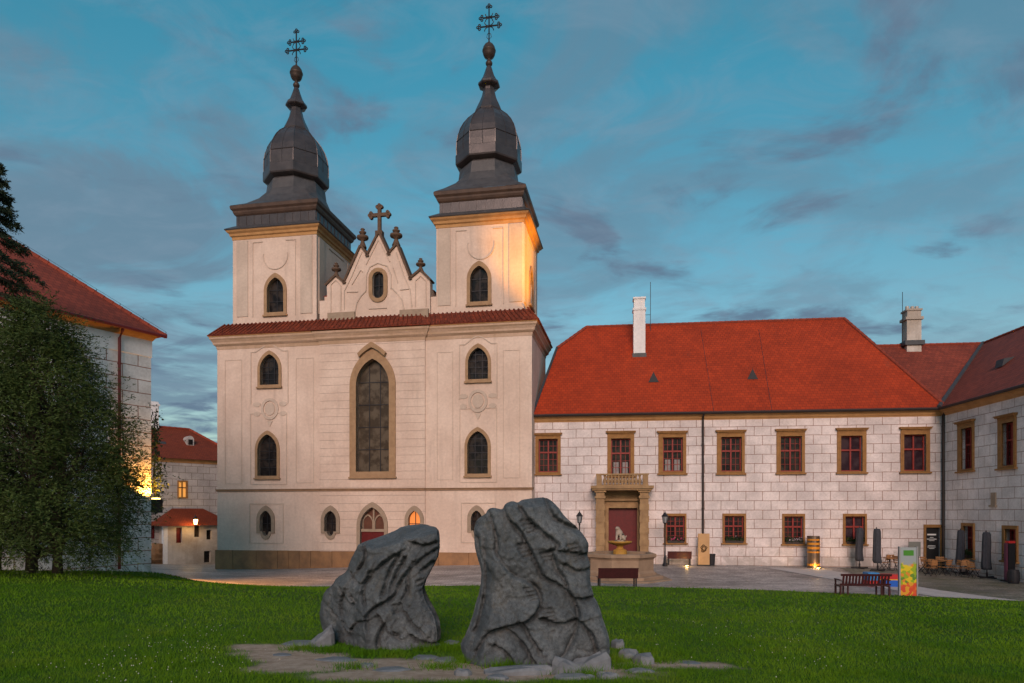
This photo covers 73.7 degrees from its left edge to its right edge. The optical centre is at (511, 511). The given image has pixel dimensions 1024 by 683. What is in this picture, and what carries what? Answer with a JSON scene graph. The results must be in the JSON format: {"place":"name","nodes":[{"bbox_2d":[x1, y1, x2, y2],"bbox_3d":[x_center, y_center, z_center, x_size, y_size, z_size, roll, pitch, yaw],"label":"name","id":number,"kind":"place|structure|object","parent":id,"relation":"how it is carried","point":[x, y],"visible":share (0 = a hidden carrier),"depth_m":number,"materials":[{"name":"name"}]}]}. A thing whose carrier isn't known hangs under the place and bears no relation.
{"place":"outdoors","nodes":[
{"label":"outdoors","id":0,"kind":"place"},
{"bbox_2d":[0,571,1023,682],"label":"lawn","id":1,"kind":"structure","parent":0,"point":[298,662],"depth_m":13.69,"materials":[{"name":"green plant"}]},
{"bbox_2d":[0,162,112,570],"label":"spruce tree","id":2,"kind":"object","parent":1,"relation":"on","point":[6,221],"visible":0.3,"depth_m":22.49,"materials":[{"name":"green plant"}]},
{"bbox_2d":[0,269,185,578],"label":"yew tree","id":3,"kind":"object","parent":1,"relation":"on","point":[54,448],"visible":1,"depth_m":20.41,"materials":[{"name":"green plant"}]},
{"bbox_2d":[273,653,290,655],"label":"flat stone","id":4,"kind":"object","parent":1,"relation":"on","point":[282,654],"visible":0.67,"depth_m":10.93,"materials":[{"name":"grey stone"}]},
{"bbox_2d":[282,640,310,645],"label":"flat stone","id":5,"kind":"object","parent":1,"relation":"on","point":[298,642],"visible":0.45,"depth_m":12.09,"materials":[{"name":"grey stone"}]},
{"bbox_2d":[309,624,335,646],"bbox_3d":[-3.369,2.262,12.117,0.500,0.502,0.534,0,0,-25],"label":"flat stone","id":6,"kind":"object","parent":1,"relation":"on","point":[326,636],"visible":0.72,"depth_m":11.94,"materials":[{"name":"grey stone"}]},
{"bbox_2d":[314,656,356,661],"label":"flat stone","id":7,"kind":"object","parent":1,"relation":"on","point":[336,659],"visible":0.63,"depth_m":10.45,"materials":[{"name":"grey stone"}]},
{"bbox_2d":[360,662,373,667],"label":"flat stone","id":8,"kind":"object","parent":1,"relation":"on","point":[367,665],"visible":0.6,"depth_m":9.86,"materials":[{"name":"grey stone"}]},
{"bbox_2d":[319,524,440,649],"bbox_3d":[-2.562,1.376,12.274,2.759,2.302,1.477,0,0,15],"label":"carved stone","id":9,"kind":"object","parent":1,"relation":"on","point":[375,595],"visible":0.9,"depth_m":11.77,"materials":[{"name":"grey stone"}]},
{"bbox_2d":[373,666,411,671],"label":"flat stone","id":10,"kind":"object","parent":1,"relation":"on","point":[391,669],"visible":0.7,"depth_m":9.61,"materials":[{"name":"grey stone"}]},
{"bbox_2d":[413,655,437,659],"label":"flat stone","id":11,"kind":"object","parent":1,"relation":"on","point":[423,657],"visible":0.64,"depth_m":10.68,"materials":[{"name":"grey stone"}]},
{"bbox_2d":[433,657,455,662],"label":"flat stone","id":12,"kind":"object","parent":1,"relation":"on","point":[443,659],"visible":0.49,"depth_m":10.43,"materials":[{"name":"grey stone"}]},
{"bbox_2d":[445,640,458,644],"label":"flat stone","id":13,"kind":"object","parent":1,"relation":"on","point":[452,641],"visible":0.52,"depth_m":12.47,"materials":[{"name":"grey stone"}]},
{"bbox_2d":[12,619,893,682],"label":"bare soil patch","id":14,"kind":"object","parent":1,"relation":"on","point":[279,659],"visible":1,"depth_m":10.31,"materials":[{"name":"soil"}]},
{"bbox_2d":[454,668,471,675],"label":"flat stone","id":15,"kind":"object","parent":1,"relation":"on","point":[462,672],"visible":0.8,"depth_m":9.24,"materials":[{"name":"grey stone"}]},
{"bbox_2d":[487,673,508,679],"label":"flat stone","id":16,"kind":"object","parent":1,"relation":"on","point":[499,676],"visible":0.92,"depth_m":8.99,"materials":[{"name":"grey stone"}]},
{"bbox_2d":[484,664,551,675],"bbox_3d":[0.104,2.248,9.410,1.032,0.287,0.316,0,0,0],"label":"flat stone","id":17,"kind":"object","parent":1,"relation":"on","point":[524,670],"visible":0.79,"depth_m":9.34,"materials":[{"name":"grey stone"}]},
{"bbox_2d":[461,497,609,666],"bbox_3d":[0.322,1.062,10.574,2.250,2.579,1.539,0,0,0],"label":"carved stone","id":18,"kind":"object","parent":1,"relation":"on","point":[536,602],"visible":1,"depth_m":10.03,"materials":[{"name":"grey stone"}]},
{"bbox_2d":[552,656,583,674],"bbox_3d":[0.781,2.191,9.442,0.478,0.416,0.327,0,0,0],"label":"flat stone","id":19,"kind":"object","parent":1,"relation":"on","point":[558,662],"visible":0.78,"depth_m":9.35,"materials":[{"name":"grey stone"}]},
{"bbox_2d":[554,673,594,679],"bbox_3d":[0.827,2.265,9.064,0.572,0.228,0.188,0,0,0],"label":"flat stone","id":20,"kind":"object","parent":1,"relation":"on","point":[566,676],"visible":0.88,"depth_m":9.04,"materials":[{"name":"grey stone"}]},
{"bbox_2d":[572,651,611,670],"bbox_3d":[1.125,2.213,9.835,0.683,0.424,0.318,0,0,-11],"label":"flat stone","id":21,"kind":"object","parent":1,"relation":"on","point":[599,658],"visible":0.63,"depth_m":9.75,"materials":[{"name":"grey stone"}]},
{"bbox_2d":[597,671,618,679],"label":"flat stone","id":22,"kind":"object","parent":1,"relation":"on","point":[603,674],"visible":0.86,"depth_m":9.11,"materials":[{"name":"grey stone"}]},
{"bbox_2d":[596,568,638,586],"bbox_3d":[4.598,2.853,29.840,1.760,0.860,0.650,0,0,-1],"label":"bench","id":23,"kind":"object","parent":1,"relation":"on","point":[617,573],"visible":0.91,"depth_m":29.58,"materials":[{"name":"red wood"}]},
{"bbox_2d":[611,639,623,648],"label":"flat stone","id":24,"kind":"object","parent":1,"relation":"on","point":[617,643],"visible":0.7,"depth_m":11.92,"materials":[{"name":"grey stone"}]},
{"bbox_2d":[618,648,637,658],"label":"flat stone","id":25,"kind":"object","parent":1,"relation":"on","point":[631,653],"visible":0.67,"depth_m":10.86,"materials":[{"name":"grey stone"}]},
{"bbox_2d":[625,668,654,672],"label":"flat stone","id":26,"kind":"object","parent":1,"relation":"on","point":[641,669],"visible":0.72,"depth_m":9.62,"materials":[{"name":"grey stone"}]},
{"bbox_2d":[632,652,653,664],"bbox_3d":[2.003,2.313,10.427,0.330,0.312,0.278,0,0,0],"label":"flat stone","id":27,"kind":"object","parent":1,"relation":"on","point":[647,657],"visible":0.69,"depth_m":10.35,"materials":[{"name":"grey stone"}]},
{"bbox_2d":[680,661,700,664],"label":"flat stone","id":28,"kind":"object","parent":1,"relation":"on","point":[691,662],"visible":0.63,"depth_m":10.49,"materials":[{"name":"grey stone"}]},
{"bbox_2d":[834,574,891,596],"bbox_3d":[13.012,2.713,25.345,1.810,0.880,0.670,0,0,4],"label":"bench","id":29,"kind":"object","parent":1,"relation":"on","point":[882,584],"visible":0.89,"depth_m":25.10,"materials":[{"name":"red wood"}]},
{"bbox_2d":[0,0,1023,442],"label":"sky","id":30,"kind":"structure","parent":0,"point":[736,159],"materials":[{"name":"blue"}]},
{"bbox_2d":[151,564,1012,600],"bbox_3d":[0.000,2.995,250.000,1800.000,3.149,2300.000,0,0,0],"label":"courtyard","id":31,"kind":"structure","parent":0,"point":[749,577],"depth_m":36.08,"materials":[{"name":"grey stone"}]},
{"bbox_2d":[0,235,166,572],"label":"corner hall","id":32,"kind":"structure","parent":31,"relation":"on","point":[131,335],"depth_m":28.78,"materials":[{"name":"white paint"}]},
{"bbox_2d":[151,498,162,514],"bbox_3d":[-15.777,-0.253,30.064,0.549,0.731,0.484,0,0,25],"label":"floodlight","id":33,"kind":"object","parent":32,"relation":"attached to","point":[160,501],"visible":0.78,"depth_m":30.02,"materials":[{"name":"black paint"}]},
{"bbox_2d":[150,404,169,525],"bbox_3d":[-15.688,-2.069,30.258,0.828,5.424,0.774,0,0,-38],"label":"ivy","id":34,"kind":"object","parent":32,"relation":"attached to","point":[156,454],"visible":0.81,"depth_m":30.19,"materials":[{"name":"plant"}]},
{"bbox_2d":[151,401,216,563],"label":"porch house","id":35,"kind":"structure","parent":31,"relation":"on","point":[181,537],"depth_m":56.52,"materials":[{"name":"paint"}]},
{"bbox_2d":[151,521,153,537],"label":"window","id":36,"kind":"structure","parent":35,"relation":"in","point":[151,521],"depth_m":55.12,"materials":[{"name":"wood"}]},
{"bbox_2d":[177,480,187,497],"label":"window","id":37,"kind":"structure","parent":35,"relation":"in","point":[182,488],"depth_m":56.83,"materials":[{"name":"glass"}]},
{"bbox_2d":[193,514,197,524],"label":"wall lantern","id":38,"kind":"object","parent":35,"relation":"attached to","point":[195,520],"depth_m":54.84,"materials":[{"name":"white glass"}]},
{"bbox_2d":[207,3,552,568],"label":"church","id":39,"kind":"structure","parent":31,"relation":"on","point":[377,388],"depth_m":44.94,"materials":[{"name":"paint"}]},
{"bbox_2d":[256,505,274,539],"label":"window","id":40,"kind":"structure","parent":39,"relation":"in","point":[268,519],"depth_m":46.04,"materials":[{"name":"grey stone"}]},
{"bbox_2d":[253,430,280,479],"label":"window","id":41,"kind":"structure","parent":39,"relation":"in","point":[269,466],"depth_m":46.22,"materials":[{"name":"stone"}]},
{"bbox_2d":[256,350,281,388],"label":"window","id":42,"kind":"structure","parent":39,"relation":"in","point":[272,369],"depth_m":46.17,"materials":[{"name":"glass"}]},
{"bbox_2d":[262,273,287,316],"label":"window","id":43,"kind":"structure","parent":39,"relation":"in","point":[277,297],"depth_m":46.46,"materials":[{"name":"stone"}]},
{"bbox_2d":[321,505,339,539],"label":"window","id":44,"kind":"structure","parent":39,"relation":"in","point":[333,518],"depth_m":45.09,"materials":[{"name":"grey stone"}]},
{"bbox_2d":[356,502,387,547],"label":"church door","id":45,"kind":"structure","parent":39,"relation":"in","point":[375,523],"depth_m":44.76,"materials":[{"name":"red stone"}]},
{"bbox_2d":[348,342,396,478],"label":"great window","id":46,"kind":"structure","parent":39,"relation":"in","point":[376,424],"depth_m":44.85,"materials":[{"name":"glass"}]},
{"bbox_2d":[368,268,387,301],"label":"oval window","id":47,"kind":"structure","parent":39,"relation":"in","point":[380,279],"depth_m":44.93,"materials":[{"name":"stone"}]},
{"bbox_2d":[405,506,423,525],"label":"window","id":48,"kind":"structure","parent":39,"relation":"in","point":[417,517],"depth_m":44.06,"materials":[{"name":"grey stone"}]},
{"bbox_2d":[467,505,484,537],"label":"window","id":49,"kind":"structure","parent":39,"relation":"in","point":[477,510],"depth_m":43.44,"materials":[{"name":"grey stone"}]},
{"bbox_2d":[463,427,491,477],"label":"window","id":50,"kind":"structure","parent":39,"relation":"in","point":[479,446],"depth_m":43.63,"materials":[{"name":"stone"}]},
{"bbox_2d":[464,343,491,383],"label":"window","id":51,"kind":"structure","parent":39,"relation":"in","point":[479,367],"depth_m":43.61,"materials":[{"name":"glass"}]},
{"bbox_2d":[465,261,491,306],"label":"window","id":52,"kind":"structure","parent":39,"relation":"in","point":[479,286],"depth_m":43.96,"materials":[{"name":"glass"}]},
{"bbox_2d":[529,266,534,312],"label":"window","id":53,"kind":"structure","parent":39,"relation":"in","point":[531,306],"depth_m":45.93,"materials":[{"name":"stone"}]},
{"bbox_2d":[576,510,582,530],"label":"street lamp","id":54,"kind":"object","parent":31,"relation":"on","point":[579,515],"visible":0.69,"depth_m":41.52,"materials":[{"name":"grey metal"}]},
{"bbox_2d":[587,527,671,583],"bbox_3d":[5.361,2.243,33.900,4.712,3.051,4.712,0,0,0],"label":"fountain","id":55,"kind":"object","parent":31,"relation":"on","point":[619,556],"visible":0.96,"depth_m":32.64,"materials":[{"name":"stone"}]},
{"bbox_2d":[662,512,667,565],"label":"street lamp","id":56,"kind":"object","parent":31,"relation":"on","point":[664,517],"visible":1,"depth_m":41.16,"materials":[{"name":"grey metal"}]},
{"bbox_2d":[667,551,691,564],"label":"bench","id":57,"kind":"object","parent":31,"relation":"on","point":[679,554],"visible":0.98,"depth_m":41.98,"materials":[{"name":"red wood"}]},
{"bbox_2d":[697,533,710,565],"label":"info panel","id":58,"kind":"object","parent":31,"relation":"on","point":[703,549],"visible":1,"depth_m":41.92,"materials":[{"name":"beige wood"}]},
{"bbox_2d":[710,554,715,564],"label":"litter bin","id":59,"kind":"object","parent":31,"relation":"on","point":[712,559],"visible":0.83,"depth_m":42.01,"materials":[{"name":"black metal"}]},
{"bbox_2d":[534,282,944,568],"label":"palace","id":60,"kind":"structure","parent":31,"relation":"on","point":[766,438],"depth_m":42.78,"materials":[{"name":"stone"}]},
{"bbox_2d":[534,433,561,474],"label":"window","id":61,"kind":"structure","parent":60,"relation":"in","point":[547,445],"depth_m":44.04,"materials":[{"name":"stone"}]},
{"bbox_2d":[606,431,635,477],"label":"window","id":62,"kind":"structure","parent":60,"relation":"in","point":[620,452],"depth_m":43.49,"materials":[{"name":"stone"}]},
{"bbox_2d":[657,431,687,474],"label":"window","id":63,"kind":"structure","parent":60,"relation":"in","point":[670,453],"depth_m":43.02,"materials":[{"name":"stone"}]},
{"bbox_2d":[666,536,684,542],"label":"flower box","id":64,"kind":"object","parent":60,"relation":"on","point":[675,539],"visible":1,"depth_m":42.76,"materials":[{"name":"plant"}]},
{"bbox_2d":[663,513,687,544],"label":"window","id":65,"kind":"structure","parent":60,"relation":"in","point":[675,526],"depth_m":43.07,"materials":[{"name":"wood"}]},
{"bbox_2d":[715,430,746,474],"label":"window","id":66,"kind":"structure","parent":60,"relation":"in","point":[730,443],"depth_m":42.60,"materials":[{"name":"stone"}]},
{"bbox_2d":[725,532,743,542],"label":"flower box","id":67,"kind":"object","parent":60,"relation":"on","point":[732,539],"visible":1,"depth_m":42.31,"materials":[{"name":"metal"}]},
{"bbox_2d":[721,513,747,544],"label":"window","id":68,"kind":"structure","parent":60,"relation":"in","point":[732,524],"depth_m":42.65,"materials":[{"name":"stone"}]},
{"bbox_2d":[775,428,807,474],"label":"window","id":69,"kind":"structure","parent":60,"relation":"in","point":[790,451],"depth_m":42.15,"materials":[{"name":"wood"}]},
{"bbox_2d":[785,535,802,543],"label":"flower box","id":70,"kind":"object","parent":60,"relation":"on","point":[798,540],"visible":1,"depth_m":41.88,"materials":[{"name":"plant"}]},
{"bbox_2d":[781,514,806,545],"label":"window","id":71,"kind":"structure","parent":60,"relation":"in","point":[791,523],"depth_m":42.20,"materials":[{"name":"stone"}]},
{"bbox_2d":[835,427,868,473],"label":"window","id":72,"kind":"structure","parent":60,"relation":"in","point":[849,442],"depth_m":41.72,"materials":[{"name":"stone"}]},
{"bbox_2d":[846,537,864,543],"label":"flower box","id":73,"kind":"object","parent":60,"relation":"on","point":[852,541],"visible":0.62,"depth_m":41.47,"materials":[{"name":"metal"}]},
{"bbox_2d":[842,514,868,545],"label":"window","id":74,"kind":"structure","parent":60,"relation":"in","point":[851,522],"depth_m":41.73,"materials":[{"name":"wood"}]},
{"bbox_2d":[899,426,932,473],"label":"window","id":75,"kind":"structure","parent":60,"relation":"in","point":[912,450],"depth_m":41.27,"materials":[{"name":"stone"}]},
{"bbox_2d":[923,524,941,567],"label":"door","id":76,"kind":"structure","parent":60,"relation":"in","point":[931,533],"depth_m":41.15,"materials":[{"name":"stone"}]},
{"bbox_2d":[807,536,819,567],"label":"metal pillar","id":77,"kind":"structure","parent":31,"relation":"on","point":[813,551],"depth_m":40.70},
{"bbox_2d":[898,546,917,595],"bbox_3d":[15.036,2.260,25.900,0.750,1.900,0.500,0,0,8],"label":"advertising sign","id":78,"kind":"object","parent":31,"relation":"on","point":[907,571],"visible":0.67,"depth_m":25.85,"materials":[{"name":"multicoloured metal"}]},
{"bbox_2d":[877,292,1023,582],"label":"palace wing","id":79,"kind":"structure","parent":31,"relation":"on","point":[977,388],"depth_m":38.24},
{"bbox_2d":[953,419,974,472],"bbox_3d":[25.643,-3.691,38.580,0.585,2.934,1.785,0,0,0],"label":"window","id":80,"kind":"structure","parent":79,"relation":"in","point":[969,436],"depth_m":38.79,"materials":[{"name":"stone"}]},
{"bbox_2d":[961,523,975,559],"bbox_3d":[25.669,1.632,38.385,0.496,2.028,1.372,0,0,0],"label":"window","id":81,"kind":"structure","parent":79,"relation":"in","point":[971,526],"depth_m":38.43,"materials":[{"name":"stone"}]},
{"bbox_2d":[965,549,972,557],"bbox_3d":[25.537,2.275,38.290,0.378,0.558,0.948,0,0,8],"label":"flower box","id":82,"kind":"object","parent":79,"relation":"on","point":[968,554],"visible":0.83,"depth_m":38.10,"materials":[{"name":"metal"}]},
{"bbox_2d":[993,412,1017,470],"bbox_3d":[25.374,-3.577,34.998,0.578,2.828,1.655,0,0,0],"label":"window","id":83,"kind":"structure","parent":79,"relation":"in","point":[1011,428],"depth_m":35.22,"materials":[{"name":"stone"}]},
{"bbox_2d":[999,525,1019,563],"bbox_3d":[25.395,1.634,34.753,0.496,1.895,1.375,0,0,0],"label":"window","id":84,"kind":"structure","parent":79,"relation":"in","point":[1014,530],"depth_m":34.92,"materials":[{"name":"stone"}]},
{"bbox_2d":[863,572,897,586],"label":"coloured block","id":85,"kind":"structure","parent":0,"point":[893,582],"depth_m":30.31,"materials":[{"name":"blue paint"}]},
{"bbox_2d":[770,568,1019,600],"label":"pale path","id":86,"kind":"structure","parent":0,"point":[825,573],"depth_m":30.17,"materials":[{"name":"grey stone"}]},
{"bbox_2d":[841,568,1023,600],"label":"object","id":87,"kind":"structure","parent":0,"point":[988,587],"depth_m":32.34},
{"bbox_2d":[851,526,867,568],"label":"closed parasol","id":88,"kind":"object","parent":87,"relation":"on","point":[859,545],"visible":1,"depth_m":40.44,"materials":[{"name":"fabric"}]},
{"bbox_2d":[870,527,885,570],"bbox_3d":[20.993,2.122,39.200,0.758,2.506,0.758,0,0,33],"label":"closed parasol","id":89,"kind":"object","parent":87,"relation":"on","point":[876,557],"visible":0.99,"depth_m":39.05,"materials":[{"name":"fabric"}]},
{"bbox_2d":[880,555,890,569],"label":"cafe chair","id":90,"kind":"object","parent":87,"relation":"on","point":[885,562],"visible":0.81,"depth_m":39.45,"materials":[{"name":"brown wood"}]},
{"bbox_2d":[883,557,896,570],"bbox_3d":[21.806,3.005,39.400,0.700,0.740,0.700,0,0,0],"label":"cafe table","id":91,"kind":"object","parent":87,"relation":"on","point":[890,558],"visible":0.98,"depth_m":39.37,"materials":[{"name":"brown wood"}]},
{"bbox_2d":[892,555,897,569],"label":"cafe chair","id":92,"kind":"object","parent":87,"relation":"on","point":[895,560],"visible":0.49,"depth_m":39.42,"materials":[{"name":"brown wood"}]},
{"bbox_2d":[908,542,920,568],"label":"display board","id":93,"kind":"object","parent":87,"relation":"on","point":[914,544],"visible":0.55,"depth_m":40.27,"materials":[{"name":"grey metal"}]},
{"bbox_2d":[920,557,931,571],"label":"cafe chair","id":94,"kind":"object","parent":87,"relation":"on","point":[924,561],"visible":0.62,"depth_m":38.76,"materials":[{"name":"brown wood"}]},
{"bbox_2d":[925,560,937,575],"bbox_3d":[22.337,2.980,36.365,0.420,0.893,0.495,0,0,-10],"label":"cafe chair","id":95,"kind":"object","parent":87,"relation":"on","point":[934,562],"visible":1,"depth_m":36.19,"materials":[{"name":"brown wood"}]},
{"bbox_2d":[927,558,939,573],"bbox_3d":[23.016,2.979,37.282,0.495,0.893,0.420,0,0,-30],"label":"cafe chair","id":96,"kind":"object","parent":87,"relation":"on","point":[932,566],"visible":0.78,"depth_m":37.20,"materials":[{"name":"brown wood"}]},
{"bbox_2d":[935,556,944,571],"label":"cafe chair","id":97,"kind":"object","parent":87,"relation":"on","point":[938,558],"visible":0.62,"depth_m":38.97,"materials":[{"name":"brown wood"}]},
{"bbox_2d":[939,559,952,574],"bbox_3d":[23.405,2.989,36.867,0.420,0.893,0.495,0,0,-20],"label":"cafe chair","id":98,"kind":"object","parent":87,"relation":"on","point":[950,563],"visible":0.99,"depth_m":36.73,"materials":[{"name":"brown wood"}]},
{"bbox_2d":[944,557,955,573],"bbox_3d":[24.392,2.987,38.012,0.495,0.893,0.420,0,0,20],"label":"cafe chair","id":99,"kind":"object","parent":87,"relation":"on","point":[950,565],"visible":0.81,"depth_m":37.88,"materials":[{"name":"brown wood"}]},
{"bbox_2d":[950,559,963,575],"bbox_3d":[23.827,2.999,36.606,0.495,0.893,0.420,0,0,-10],"label":"cafe chair","id":100,"kind":"object","parent":87,"relation":"on","point":[956,567],"visible":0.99,"depth_m":36.65,"materials":[{"name":"brown wood"}]},
{"bbox_2d":[951,529,969,573],"bbox_3d":[25.156,2.179,38.300,0.757,2.500,0.757,0,0,15],"label":"closed parasol","id":101,"kind":"object","parent":87,"relation":"on","point":[960,549],"visible":0.75,"depth_m":38.16,"materials":[{"name":"fabric"}]},
{"bbox_2d":[959,560,969,576],"bbox_3d":[24.209,3.006,36.567,0.420,0.893,0.495,0,0,20],"label":"cafe chair","id":102,"kind":"object","parent":87,"relation":"on","point":[963,563],"visible":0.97,"depth_m":36.41,"materials":[{"name":"brown wood"}]},
{"bbox_2d":[964,560,975,575],"bbox_3d":[24.738,3.009,36.935,0.420,0.893,0.495,0,0,-10],"label":"cafe chair","id":103,"kind":"object","parent":87,"relation":"on","point":[969,568],"visible":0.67,"depth_m":36.85,"materials":[{"name":"brown wood"}]},
{"bbox_2d":[966,561,980,578],"bbox_3d":[24.048,3.017,35.588,0.495,0.893,0.420,0,0,-20],"label":"cafe chair","id":104,"kind":"object","parent":87,"relation":"on","point":[973,563],"visible":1,"depth_m":35.55,"materials":[{"name":"brown wood"}]},
{"bbox_2d":[977,530,996,578],"bbox_3d":[24.896,2.216,35.800,0.758,2.504,0.758,0,0,25],"label":"closed parasol","id":105,"kind":"object","parent":87,"relation":"on","point":[986,564],"visible":1,"depth_m":35.66,"materials":[{"name":"fabric"}]},
{"bbox_2d":[1000,541,1014,581],"bbox_3d":[24.911,2.463,34.200,0.600,2.025,0.450,0,0,-6],"label":"banner stand","id":106,"kind":"object","parent":87,"relation":"on","point":[1009,555],"visible":0.73,"depth_m":34.11,"materials":[{"name":"fabric"}]},
{"bbox_2d":[1007,570,1019,583],"bbox_3d":[24.378,3.145,33.200,0.540,0.660,0.532,0,0,0],"label":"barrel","id":107,"kind":"object","parent":87,"relation":"on","point":[1013,576],"visible":1,"depth_m":33.00,"materials":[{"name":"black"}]}
]}

